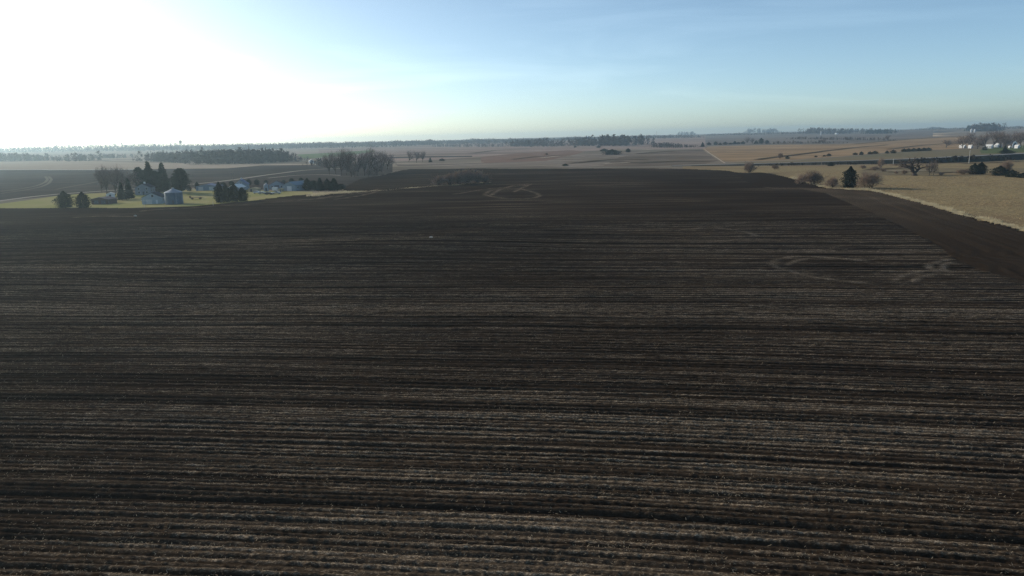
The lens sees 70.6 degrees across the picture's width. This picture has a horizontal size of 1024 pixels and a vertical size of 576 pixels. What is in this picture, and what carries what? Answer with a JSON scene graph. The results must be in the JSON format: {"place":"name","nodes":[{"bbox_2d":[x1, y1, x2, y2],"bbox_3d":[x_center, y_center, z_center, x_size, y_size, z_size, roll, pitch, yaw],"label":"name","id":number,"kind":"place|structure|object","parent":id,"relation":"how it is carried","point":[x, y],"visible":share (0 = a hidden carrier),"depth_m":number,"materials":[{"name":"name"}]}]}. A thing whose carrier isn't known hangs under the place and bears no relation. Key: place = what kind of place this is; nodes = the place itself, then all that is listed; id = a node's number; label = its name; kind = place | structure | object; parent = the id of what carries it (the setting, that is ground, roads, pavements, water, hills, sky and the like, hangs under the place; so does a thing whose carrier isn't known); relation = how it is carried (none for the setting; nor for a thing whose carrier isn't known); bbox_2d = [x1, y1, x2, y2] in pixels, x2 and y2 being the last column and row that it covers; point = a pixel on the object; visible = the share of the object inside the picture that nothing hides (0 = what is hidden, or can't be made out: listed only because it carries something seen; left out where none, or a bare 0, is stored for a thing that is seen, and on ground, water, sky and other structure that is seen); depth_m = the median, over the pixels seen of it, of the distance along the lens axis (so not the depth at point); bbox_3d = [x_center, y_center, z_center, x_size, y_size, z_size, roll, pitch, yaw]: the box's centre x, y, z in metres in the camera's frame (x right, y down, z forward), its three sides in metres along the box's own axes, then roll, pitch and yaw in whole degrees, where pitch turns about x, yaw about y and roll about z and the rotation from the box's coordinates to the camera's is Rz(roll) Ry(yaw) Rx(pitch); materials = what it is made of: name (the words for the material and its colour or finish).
{"place":"outdoors","nodes":[
{"label":"outdoors","id":0,"kind":"place"},
{"bbox_2d":[0,189,312,207],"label":"farmyard lawn","id":1,"kind":"structure","parent":0,"point":[207,196],"depth_m":405.70,"materials":[{"name":"plant"}]},
{"bbox_2d":[51,191,74,207],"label":"cedar tree","id":2,"kind":"object","parent":1,"relation":"on","point":[63,199],"visible":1,"depth_m":372.00,"materials":[{"name":"green plant"}]},
{"bbox_2d":[73,192,92,207],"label":"cedar tree","id":3,"kind":"object","parent":1,"relation":"on","point":[83,197],"visible":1,"depth_m":366.22,"materials":[{"name":"green plant"}]},
{"bbox_2d":[92,165,112,193],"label":"bare tree","id":4,"kind":"object","parent":1,"relation":"on","point":[98,175],"visible":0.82,"depth_m":469.74,"materials":[{"name":"brown plant"}]},
{"bbox_2d":[91,196,116,204],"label":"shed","id":5,"kind":"structure","parent":1,"relation":"on","point":[105,200],"depth_m":388.85,"materials":[{"name":"metal"}]},
{"bbox_2d":[104,164,124,194],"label":"bare tree","id":6,"kind":"object","parent":1,"relation":"on","point":[114,178],"visible":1,"depth_m":455.77,"materials":[{"name":"brown plant"}]},
{"bbox_2d":[116,182,127,199],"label":"spruce tree","id":7,"kind":"object","parent":1,"relation":"on","point":[121,193],"visible":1,"depth_m":412.66,"materials":[{"name":"green plant"}]},
{"bbox_2d":[125,178,135,198],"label":"spruce tree","id":8,"kind":"object","parent":1,"relation":"on","point":[129,192],"visible":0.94,"depth_m":419.53,"materials":[{"name":"green plant"}]},
{"bbox_2d":[134,182,155,194],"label":"farmhouse","id":9,"kind":"object","parent":1,"relation":"on","point":[144,188],"visible":0.99,"depth_m":451.78,"materials":[{"name":"white"}]},
{"bbox_2d":[142,191,164,204],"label":"gabled garage","id":10,"kind":"structure","parent":1,"relation":"on","point":[156,197],"depth_m":378.98,"materials":[{"name":"metal"}]},
{"bbox_2d":[155,163,171,191],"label":"spruce tree","id":11,"kind":"object","parent":1,"relation":"on","point":[163,184],"visible":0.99,"depth_m":471.48,"materials":[{"name":"green plant"}]},
{"bbox_2d":[164,188,183,204],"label":"grain bin","id":12,"kind":"object","parent":1,"relation":"on","point":[172,196],"visible":1,"depth_m":371.52,"materials":[{"name":"metal"}]},
{"bbox_2d":[170,168,191,190],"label":"evergreen tree","id":13,"kind":"object","parent":1,"relation":"on","point":[179,184],"visible":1,"depth_m":445.53,"materials":[{"name":"green plant"}]},
{"bbox_2d":[196,183,222,190],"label":"long barn","id":14,"kind":"structure","parent":1,"relation":"on","point":[211,186],"depth_m":482.00,"materials":[{"name":"white"}]},
{"bbox_2d":[212,182,226,202],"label":"cedar tree","id":15,"kind":"object","parent":1,"relation":"on","point":[218,196],"visible":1,"depth_m":373.08,"materials":[{"name":"green plant"}]},
{"bbox_2d":[223,185,231,201],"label":"cedar tree","id":16,"kind":"object","parent":1,"relation":"on","point":[227,193],"visible":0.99,"depth_m":375.85,"materials":[{"name":"green plant"}]},
{"bbox_2d":[228,183,240,201],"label":"cedar tree","id":17,"kind":"object","parent":1,"relation":"on","point":[233,192],"visible":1,"depth_m":376.36,"materials":[{"name":"green plant"}]},
{"bbox_2d":[236,187,249,200],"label":"cedar tree","id":18,"kind":"object","parent":1,"relation":"on","point":[243,196],"visible":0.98,"depth_m":379.22,"materials":[{"name":"green plant"}]},
{"bbox_2d":[0,160,315,169],"bbox_3d":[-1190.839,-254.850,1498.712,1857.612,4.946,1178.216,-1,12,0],"label":"stubble strip","id":19,"kind":"object","parent":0,"point":[63,165],"visible":0.9,"depth_m":1175.16,"materials":[{"name":"plant"}]},
{"bbox_2d":[0,168,338,200],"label":"gravel road","id":20,"kind":"structure","parent":0,"point":[124,189],"depth_m":552.85,"materials":[{"name":"gravel"}]},
{"bbox_2d":[0,164,392,199],"bbox_3d":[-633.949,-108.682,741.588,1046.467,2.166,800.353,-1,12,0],"label":"plowed field","id":21,"kind":"structure","parent":0,"point":[12,180],"depth_m":688.78,"materials":[{"name":"soil"}]},
{"bbox_2d":[132,167,143,185],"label":"evergreen tree","id":22,"kind":"object","parent":21,"relation":"on","point":[139,171],"visible":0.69,"depth_m":500.42,"materials":[{"name":"green plant"}]},
{"bbox_2d":[269,180,284,189],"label":"dark roofed barn","id":23,"kind":"structure","parent":21,"relation":"on","point":[278,184],"depth_m":477.05,"materials":[{"name":"grey"}]},
{"bbox_2d":[283,180,303,190],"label":"gabled barn","id":24,"kind":"structure","parent":21,"relation":"on","point":[293,186],"depth_m":457.38,"materials":[{"name":"grey"}]},
{"bbox_2d":[320,152,335,174],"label":"bare tree","id":25,"kind":"object","parent":21,"relation":"on","point":[326,162],"visible":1,"depth_m":663.61,"materials":[{"name":"brown plant"}]},
{"bbox_2d":[302,157,353,167],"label":"wood","id":26,"kind":"object","parent":21,"relation":"on","point":[319,162],"visible":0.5,"depth_m":894.43,"materials":[{"name":"plant"}]},
{"bbox_2d":[329,152,339,173],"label":"bare tree","id":27,"kind":"object","parent":21,"relation":"on","point":[332,164],"visible":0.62,"depth_m":682.92,"materials":[{"name":"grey plant"}]},
{"bbox_2d":[335,147,348,175],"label":"bare tree","id":28,"kind":"object","parent":21,"relation":"on","point":[341,155],"visible":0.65,"depth_m":651.68,"materials":[{"name":"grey plant"}]},
{"bbox_2d":[339,150,352,176],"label":"bare tree","id":29,"kind":"object","parent":21,"relation":"on","point":[349,157],"visible":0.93,"depth_m":629.56,"materials":[{"name":"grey plant"}]},
{"bbox_2d":[351,148,367,175],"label":"bare tree","id":30,"kind":"object","parent":21,"relation":"on","point":[358,160],"visible":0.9,"depth_m":637.55,"materials":[{"name":"brown plant"}]},
{"bbox_2d":[357,147,370,175],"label":"bare tree","id":31,"kind":"object","parent":21,"relation":"on","point":[366,158],"visible":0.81,"depth_m":642.76,"materials":[{"name":"brown plant"}]},
{"bbox_2d":[364,148,379,168],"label":"bare tree","id":32,"kind":"object","parent":21,"relation":"on","point":[371,155],"visible":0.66,"depth_m":668.17,"materials":[{"name":"brown plant"}]},
{"bbox_2d":[2,142,469,164],"bbox_3d":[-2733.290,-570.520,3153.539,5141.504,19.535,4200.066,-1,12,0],"label":"field","id":33,"kind":"structure","parent":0,"point":[297,151],"depth_m":2787.50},
{"bbox_2d":[91,153,132,157],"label":"wood","id":34,"kind":"object","parent":33,"relation":"on","point":[113,155],"visible":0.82,"depth_m":1927.28,"materials":[{"name":"plant"}]},
{"bbox_2d":[388,137,542,145],"bbox_3d":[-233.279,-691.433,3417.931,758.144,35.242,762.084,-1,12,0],"label":"horizon wood","id":35,"kind":"object","parent":33,"relation":"on","point":[478,141],"visible":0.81,"depth_m":3245.78,"materials":[{"name":"plant"}]},
{"bbox_2d":[298,150,374,158],"bbox_3d":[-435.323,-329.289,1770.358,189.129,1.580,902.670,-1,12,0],"label":"field green","id":36,"kind":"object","parent":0,"point":[317,155],"depth_m":1689.22,"materials":[{"name":"plant"}]},
{"bbox_2d":[389,156,471,157],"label":"field","id":37,"kind":"structure","parent":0,"point":[431,156],"depth_m":1231.15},
{"bbox_2d":[0,168,1023,575],"bbox_3d":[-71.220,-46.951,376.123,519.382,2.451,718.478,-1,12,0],"label":"plowed field","id":38,"kind":"structure","parent":0,"point":[548,244],"depth_m":89.19,"materials":[{"name":"soil"}]},
{"bbox_2d":[0,278,1023,575],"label":"crop residue","id":39,"kind":"object","parent":38,"relation":"on","point":[508,472],"visible":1,"depth_m":65.66,"materials":[{"name":"plant"}]},
{"bbox_2d":[319,136,704,161],"bbox_3d":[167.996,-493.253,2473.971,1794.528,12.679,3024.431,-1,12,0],"label":"field","id":40,"kind":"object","parent":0,"point":[403,151],"depth_m":1858.02,"materials":[{"name":"soil"}]},
{"bbox_2d":[431,144,502,146],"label":"wood","id":41,"kind":"object","parent":40,"relation":"on","point":[482,145],"visible":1,"depth_m":2512.16,"materials":[{"name":"plant"}]},
{"bbox_2d":[497,138,571,146],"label":"wood","id":42,"kind":"object","parent":40,"relation":"on","point":[527,142],"visible":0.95,"depth_m":2197.78,"materials":[{"name":"plant"}]},
{"bbox_2d":[554,134,654,145],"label":"wood","id":43,"kind":"object","parent":40,"relation":"on","point":[614,140],"visible":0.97,"depth_m":2068.12,"materials":[{"name":"plant"}]},
{"bbox_2d":[536,134,703,140],"bbox_3d":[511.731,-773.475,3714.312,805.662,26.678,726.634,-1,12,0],"label":"horizon wood","id":44,"kind":"object","parent":40,"relation":"on","point":[652,136],"visible":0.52,"depth_m":3577.24,"materials":[{"name":"plant"}]},
{"bbox_2d":[652,142,685,147],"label":"wood","id":45,"kind":"object","parent":40,"relation":"on","point":[665,145],"visible":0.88,"depth_m":1666.12,"materials":[{"name":"plant"}]},
{"bbox_2d":[0,127,1023,203],"bbox_3d":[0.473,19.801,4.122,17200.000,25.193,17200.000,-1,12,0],"label":"farmland","id":46,"kind":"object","parent":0,"point":[396,168],"visible":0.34,"depth_m":1003.38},
{"bbox_2d":[0,152,60,160],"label":"wood","id":47,"kind":"object","parent":46,"relation":"on","point":[12,157],"visible":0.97,"depth_m":1881.64,"materials":[{"name":"plant"}]},
{"bbox_2d":[53,151,101,161],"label":"wood","id":48,"kind":"object","parent":46,"relation":"on","point":[77,157],"visible":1,"depth_m":1623.60,"materials":[{"name":"plant"}]},
{"bbox_2d":[0,142,198,152],"bbox_3d":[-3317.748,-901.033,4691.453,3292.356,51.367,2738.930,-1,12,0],"label":"horizon wood","id":49,"kind":"object","parent":46,"relation":"on","point":[33,149],"visible":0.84,"depth_m":3950.39,"materials":[{"name":"plant"}]},
{"bbox_2d":[118,168,142,185],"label":"bare tree","id":50,"kind":"object","parent":46,"relation":"on","point":[130,178],"visible":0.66,"depth_m":480.28,"materials":[{"name":"brown plant"}]},
{"bbox_2d":[141,161,156,189],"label":"spruce tree","id":51,"kind":"object","parent":46,"relation":"on","point":[148,175],"visible":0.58,"depth_m":474.18,"materials":[{"name":"green plant"}]},
{"bbox_2d":[132,147,245,162],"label":"wood","id":52,"kind":"object","parent":46,"relation":"on","point":[171,157],"visible":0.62,"depth_m":1297.19,"materials":[{"name":"plant"}]},
{"bbox_2d":[58,142,340,151],"bbox_3d":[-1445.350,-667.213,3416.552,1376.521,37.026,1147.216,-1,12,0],"label":"horizon wood","id":53,"kind":"object","parent":46,"relation":"on","point":[192,147],"visible":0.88,"depth_m":3273.31,"materials":[{"name":"plant"}]},
{"bbox_2d":[183,145,307,163],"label":"wood","id":54,"kind":"object","parent":46,"relation":"on","point":[230,156],"visible":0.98,"depth_m":1131.02,"materials":[{"name":"plant"}]},
{"bbox_2d":[302,178,310,189],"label":"cedar tree","id":55,"kind":"object","parent":46,"relation":"on","point":[306,181],"visible":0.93,"depth_m":459.60,"materials":[{"name":"green plant"}]},
{"bbox_2d":[313,178,326,190],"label":"spruce tree","id":56,"kind":"object","parent":46,"relation":"on","point":[320,186],"visible":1,"depth_m":450.90,"materials":[{"name":"green plant"}]},
{"bbox_2d":[328,178,341,190],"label":"spruce tree","id":57,"kind":"object","parent":46,"relation":"on","point":[333,185],"visible":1,"depth_m":449.92,"materials":[{"name":"green plant"}]},
{"bbox_2d":[233,140,440,149],"bbox_3d":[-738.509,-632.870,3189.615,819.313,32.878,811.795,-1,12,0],"label":"horizon wood","id":58,"kind":"object","parent":46,"relation":"on","point":[333,145],"visible":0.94,"depth_m":2996.45,"materials":[{"name":"plant"}]},
{"bbox_2d":[745,128,781,132],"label":"wood","id":59,"kind":"object","parent":46,"relation":"on","point":[759,131],"visible":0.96,"depth_m":6731.10,"materials":[{"name":"plant"}]},
{"bbox_2d":[701,129,903,135],"bbox_3d":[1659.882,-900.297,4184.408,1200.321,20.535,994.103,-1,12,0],"label":"horizon wood","id":60,"kind":"object","parent":46,"relation":"on","point":[770,133],"visible":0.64,"depth_m":4140.61,"materials":[{"name":"plant"}]},
{"bbox_2d":[797,127,857,133],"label":"wood","id":61,"kind":"object","parent":46,"relation":"on","point":[827,131],"visible":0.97,"depth_m":3774.07,"materials":[{"name":"plant"}]},
{"bbox_2d":[0,0,1023,150],"label":"sky","id":62,"kind":"structure","parent":0,"point":[73,72],"materials":[{"name":"blue"}]},
{"bbox_2d":[393,152,645,166],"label":"grey field","id":63,"kind":"structure","parent":0,"point":[583,159],"depth_m":863.15,"materials":[{"name":"soil"}]},
{"bbox_2d":[602,149,621,154],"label":"evergreen shrub","id":64,"kind":"object","parent":63,"relation":"on","point":[612,151],"visible":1,"depth_m":1127.19,"materials":[{"name":"green plant"}]},
{"bbox_2d":[481,150,584,162],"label":"field russet","id":65,"kind":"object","parent":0,"point":[512,157],"visible":0.94,"depth_m":1112.05,"materials":[{"name":"soil"}]},
{"bbox_2d":[604,150,716,165],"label":"field olive","id":66,"kind":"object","parent":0,"point":[679,157],"visible":0.96,"depth_m":875.48,"materials":[{"name":"plant"}]},
{"bbox_2d":[705,130,932,145],"bbox_3d":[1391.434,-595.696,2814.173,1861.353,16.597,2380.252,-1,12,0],"label":"field slate","id":67,"kind":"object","parent":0,"point":[781,138],"visible":0.82,"depth_m":2553.42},
{"bbox_2d":[786,137,895,140],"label":"wood","id":68,"kind":"object","parent":67,"relation":"on","point":[846,138],"visible":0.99,"depth_m":1976.84,"materials":[{"name":"plant"}]},
{"bbox_2d":[861,129,897,133],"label":"wood","id":69,"kind":"object","parent":67,"relation":"on","point":[885,131],"visible":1,"depth_m":3269.86,"materials":[{"name":"plant"}]},
{"bbox_2d":[758,145,881,158],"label":"terrace","id":70,"kind":"structure","parent":0,"point":[810,152],"depth_m":964.74,"materials":[{"name":"brown plant"}]},
{"bbox_2d":[703,136,976,161],"bbox_3d":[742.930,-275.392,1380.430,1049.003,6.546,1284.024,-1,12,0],"label":"corn stubble field","id":71,"kind":"structure","parent":0,"point":[734,154],"depth_m":1193.03,"materials":[{"name":"plant"}]},
{"bbox_2d":[953,135,971,147],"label":"bare tree","id":72,"kind":"object","parent":71,"relation":"on","point":[959,141],"visible":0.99,"depth_m":1030.98,"materials":[{"name":"brown plant"}]},
{"bbox_2d":[672,153,1023,165],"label":"highway","id":73,"kind":"structure","parent":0,"point":[864,160],"depth_m":646.45,"materials":[{"name":"asphalt"}]},
{"bbox_2d":[679,153,1023,165],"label":"embankment","id":74,"kind":"structure","parent":0,"point":[1014,155],"depth_m":632.53,"materials":[{"name":"brown plant"}]},
{"bbox_2d":[902,154,1021,163],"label":"embankment brush","id":75,"kind":"object","parent":74,"relation":"on","point":[921,160],"visible":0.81,"depth_m":623.09,"materials":[{"name":"plant"}]},
{"bbox_2d":[683,160,1023,230],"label":"pasture","id":76,"kind":"structure","parent":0,"point":[788,171],"depth_m":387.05,"materials":[{"name":"beige plant"}]},
{"bbox_2d":[742,161,759,172],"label":"bare shrub","id":77,"kind":"object","parent":76,"relation":"on","point":[749,167],"visible":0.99,"depth_m":537.16,"materials":[{"name":"brown plant"}]},
{"bbox_2d":[802,170,825,184],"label":"bare shrub","id":78,"kind":"object","parent":76,"relation":"on","point":[813,177],"visible":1,"depth_m":395.70,"materials":[{"name":"brown plant"}]},
{"bbox_2d":[757,161,875,165],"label":"embankment brush","id":79,"kind":"object","parent":76,"relation":"on","point":[850,163],"visible":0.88,"depth_m":631.32,"materials":[{"name":"plant"}]},
{"bbox_2d":[822,176,838,187],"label":"bare shrub","id":80,"kind":"object","parent":76,"relation":"on","point":[831,181],"visible":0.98,"depth_m":376.73,"materials":[{"name":"brown plant"}]},
{"bbox_2d":[839,166,858,187],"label":"cedar tree","id":81,"kind":"object","parent":76,"relation":"on","point":[849,176],"visible":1,"depth_m":374.73,"materials":[{"name":"green plant"}]},
{"bbox_2d":[855,171,886,188],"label":"bare shrub","id":82,"kind":"object","parent":76,"relation":"on","point":[872,179],"visible":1,"depth_m":364.59,"materials":[{"name":"brown plant"}]},
{"bbox_2d":[790,176,1023,230],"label":"tall dry grass","id":83,"kind":"structure","parent":76,"relation":"on","point":[979,218],"depth_m":264.07,"materials":[{"name":"plant"}]},
{"bbox_2d":[890,157,929,175],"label":"gnarled tree","id":84,"kind":"object","parent":76,"relation":"on","point":[911,166],"visible":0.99,"depth_m":464.42,"materials":[{"name":"brown plant"}]},
{"bbox_2d":[965,163,980,173],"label":"evergreen shrub","id":85,"kind":"object","parent":76,"relation":"on","point":[973,169],"visible":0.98,"depth_m":462.97,"materials":[{"name":"green plant"}]},
{"bbox_2d":[975,162,988,173],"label":"cedar tree","id":86,"kind":"object","parent":76,"relation":"on","point":[981,165],"visible":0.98,"depth_m":461.15,"materials":[{"name":"green plant"}]},
{"bbox_2d":[989,166,1009,175],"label":"evergreen shrub","id":87,"kind":"object","parent":76,"relation":"on","point":[997,170],"visible":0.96,"depth_m":443.90,"materials":[{"name":"green plant"}]},
{"bbox_2d":[999,160,1013,172],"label":"bare shrub","id":88,"kind":"object","parent":76,"relation":"on","point":[1007,165],"visible":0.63,"depth_m":457.08,"materials":[{"name":"brown plant"}]},
{"bbox_2d":[1003,170,1019,176],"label":"evergreen shrub","id":89,"kind":"object","parent":76,"relation":"on","point":[1011,173],"visible":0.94,"depth_m":426.56,"materials":[{"name":"green plant"}]},
{"bbox_2d":[736,149,1023,163],"bbox_3d":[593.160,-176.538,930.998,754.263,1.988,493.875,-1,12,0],"label":"roadside meadow","id":90,"kind":"structure","parent":0,"point":[929,154],"depth_m":799.03,"materials":[{"name":"grey plant"}]},
{"bbox_2d":[856,167,1023,175],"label":"creek bottom","id":91,"kind":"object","parent":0,"point":[920,171],"visible":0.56,"depth_m":510.40,"materials":[{"name":"brown plant"}]},
{"bbox_2d":[933,128,1023,137],"bbox_3d":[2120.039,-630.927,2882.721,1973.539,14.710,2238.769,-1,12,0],"label":"field beige","id":92,"kind":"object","parent":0,"point":[947,133],"visible":0.71,"depth_m":2830.93,"materials":[{"name":"plant"}]},
{"bbox_2d":[910,126,1022,129],"bbox_3d":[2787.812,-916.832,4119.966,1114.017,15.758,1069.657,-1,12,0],"label":"horizon wood","id":93,"kind":"object","parent":92,"relation":"on","point":[959,128],"visible":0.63,"depth_m":4162.65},
{"bbox_2d":[970,122,1006,131],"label":"wood","id":94,"kind":"object","parent":92,"relation":"on","point":[986,126],"visible":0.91,"depth_m":3084.26,"materials":[{"name":"plant"}]},
{"bbox_2d":[980,146,1023,152],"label":"green farm lawn","id":95,"kind":"structure","parent":0,"point":[997,149],"depth_m":910.77,"materials":[{"name":"plant"}]},
{"bbox_2d":[973,132,991,148],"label":"bare tree","id":96,"kind":"object","parent":95,"relation":"on","point":[984,138],"visible":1,"depth_m":971.04,"materials":[{"name":"brown plant"}]},
{"bbox_2d":[991,130,1010,147],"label":"bare tree","id":97,"kind":"object","parent":95,"relation":"on","point":[997,136],"visible":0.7,"depth_m":1008.74,"materials":[{"name":"brown plant"}]},
{"bbox_2d":[999,132,1012,146],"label":"bare tree","id":98,"kind":"object","parent":95,"relation":"on","point":[1006,141],"visible":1,"depth_m":949.66,"materials":[{"name":"brown plant"}]},
{"bbox_3d":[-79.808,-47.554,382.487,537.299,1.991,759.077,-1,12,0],"label":"soil base","id":99,"kind":"structure","parent":0,"visible":0},
{"bbox_2d":[306,190,371,195],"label":"tall dry grass","id":100,"kind":"structure","parent":99,"relation":"on","point":[322,193],"depth_m":417.62,"materials":[{"name":"plant"}]},
{"bbox_2d":[428,175,446,185],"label":"bare shrub","id":101,"kind":"object","parent":99,"relation":"on","point":[439,180],"visible":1,"depth_m":465.41,"materials":[{"name":"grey plant"}]},
{"bbox_2d":[443,173,456,184],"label":"bare shrub","id":102,"kind":"object","parent":99,"relation":"on","point":[449,179],"visible":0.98,"depth_m":469.25,"materials":[{"name":"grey plant"}]},
{"bbox_2d":[453,169,466,184],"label":"bare shrub","id":103,"kind":"object","parent":99,"relation":"on","point":[459,178],"visible":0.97,"depth_m":472.77,"materials":[{"name":"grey plant"}]},
{"bbox_2d":[460,168,477,183],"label":"bare shrub","id":104,"kind":"object","parent":99,"relation":"on","point":[469,175],"visible":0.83,"depth_m":477.06,"materials":[{"name":"grey plant"}]},
{"bbox_2d":[470,169,484,182],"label":"bare shrub","id":105,"kind":"object","parent":99,"relation":"on","point":[479,174],"visible":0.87,"depth_m":481.44,"materials":[{"name":"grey plant"}]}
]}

